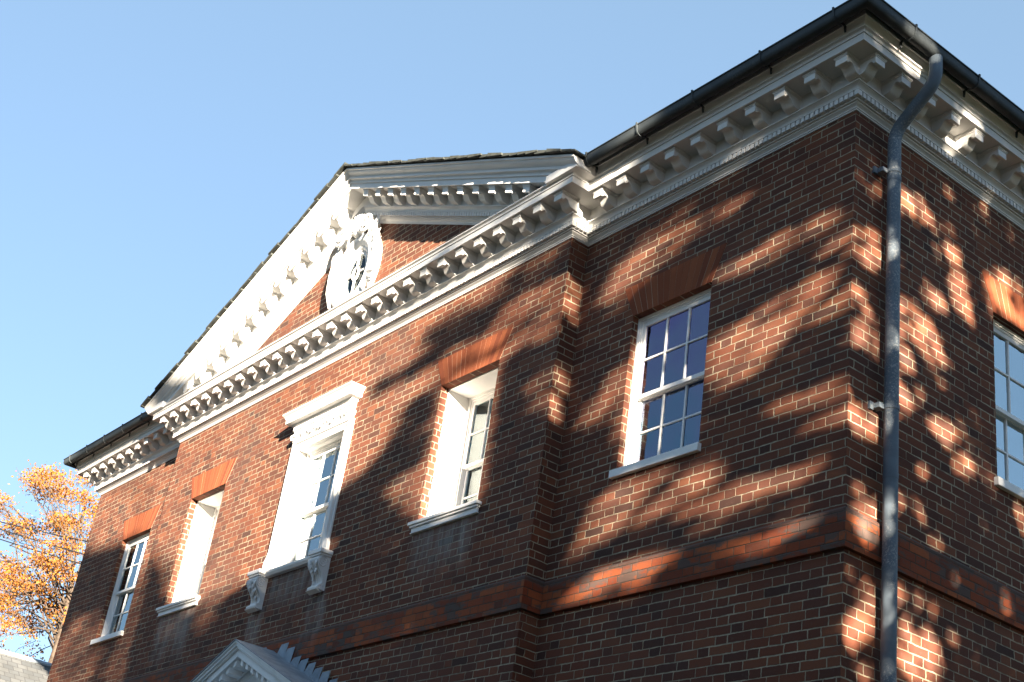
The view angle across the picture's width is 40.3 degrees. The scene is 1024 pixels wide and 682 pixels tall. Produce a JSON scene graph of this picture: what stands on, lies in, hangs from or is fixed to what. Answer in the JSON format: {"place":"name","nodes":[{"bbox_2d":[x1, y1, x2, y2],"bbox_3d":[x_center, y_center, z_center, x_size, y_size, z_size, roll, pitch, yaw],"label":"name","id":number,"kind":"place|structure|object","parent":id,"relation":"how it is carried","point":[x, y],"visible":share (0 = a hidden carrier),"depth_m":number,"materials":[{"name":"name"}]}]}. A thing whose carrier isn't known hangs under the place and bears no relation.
{"place":"outdoors","nodes":[
{"label":"outdoors","id":0,"kind":"place"},
{"bbox_2d":[0,649,51,681],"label":"slate roofed building","id":1,"kind":"structure","parent":0,"point":[15,667],"depth_m":28.08,"materials":[{"name":"stone"}]},
{"bbox_2d":[0,539,80,563],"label":"overhead cable","id":2,"kind":"object","parent":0,"point":[40,552],"visible":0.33,"depth_m":39.70,"materials":[{"name":"black rubber"}]},
{"bbox_2d":[0,529,83,554],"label":"overhead cable","id":3,"kind":"object","parent":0,"point":[41,541],"visible":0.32,"depth_m":40.04,"materials":[{"name":"black rubber"}]},
{"bbox_2d":[0,521,86,541],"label":"overhead cable","id":4,"kind":"object","parent":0,"point":[43,531],"visible":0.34,"depth_m":40.83,"materials":[{"name":"black rubber"}]},
{"bbox_2d":[0,0,1023,661],"label":"sky","id":5,"kind":"structure","parent":0,"point":[154,154],"materials":[{"name":"blue"}]},
{"bbox_2d":[47,0,1023,681],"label":"brick house","id":6,"kind":"structure","parent":0,"point":[719,378],"depth_m":11.86,"materials":[{"name":"red brick"}]},
{"bbox_2d":[90,504,161,645],"bbox_3d":[-5.330,3.328,19.624,0.300,1.874,1.261,26,-32,-30],"label":"window","id":7,"kind":"structure","parent":6,"relation":"in","point":[133,555],"depth_m":19.74,"materials":[{"name":"paint"}]},
{"bbox_2d":[156,457,236,617],"bbox_3d":[-3.781,2.565,17.664,0.594,1.916,1.261,26,-32,-30],"label":"window","id":8,"kind":"structure","parent":6,"relation":"in","point":[188,584],"depth_m":17.94,"materials":[{"name":"paint"}]},
{"bbox_2d":[245,381,365,613],"bbox_3d":[-2.174,1.797,15.501,0.560,2.393,1.590,26,-32,-30],"label":"window","id":9,"kind":"structure","parent":6,"relation":"in","point":[323,426],"depth_m":15.64,"materials":[{"name":"paint"}]},
{"bbox_2d":[326,212,381,308],"bbox_3d":[-1.890,-0.923,16.731,0.240,1.422,1.170,26,-32,-30],"label":"oval window","id":10,"kind":"structure","parent":6,"relation":"in","point":[357,269],"depth_m":16.85,"materials":[{"name":"white paint"}]},
{"bbox_2d":[407,325,513,534],"bbox_3d":[-0.318,0.961,13.577,0.594,1.916,1.261,26,-32,-30],"label":"window","id":11,"kind":"structure","parent":6,"relation":"in","point":[455,487],"depth_m":13.84,"materials":[{"name":"paint"}]},
{"bbox_2d":[608,242,727,479],"bbox_3d":[1.444,0.280,11.765,0.510,1.908,1.261,26,-32,-30],"label":"window","id":12,"kind":"structure","parent":6,"relation":"in","point":[663,425],"depth_m":11.76,"materials":[{"name":"paint"}]},
{"bbox_2d":[981,270,1023,500],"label":"window","id":13,"kind":"structure","parent":6,"relation":"in","point":[1008,346],"depth_m":11.43,"materials":[{"name":"paint"}]},
{"label":"ground","id":14,"kind":"structure","parent":0,"visible":0},
{"bbox_2d":[0,460,99,662],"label":"autumn tree","id":15,"kind":"object","parent":14,"relation":"on","point":[62,523],"visible":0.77,"depth_m":40.81,"materials":[{"name":"orange plant"}]}
]}

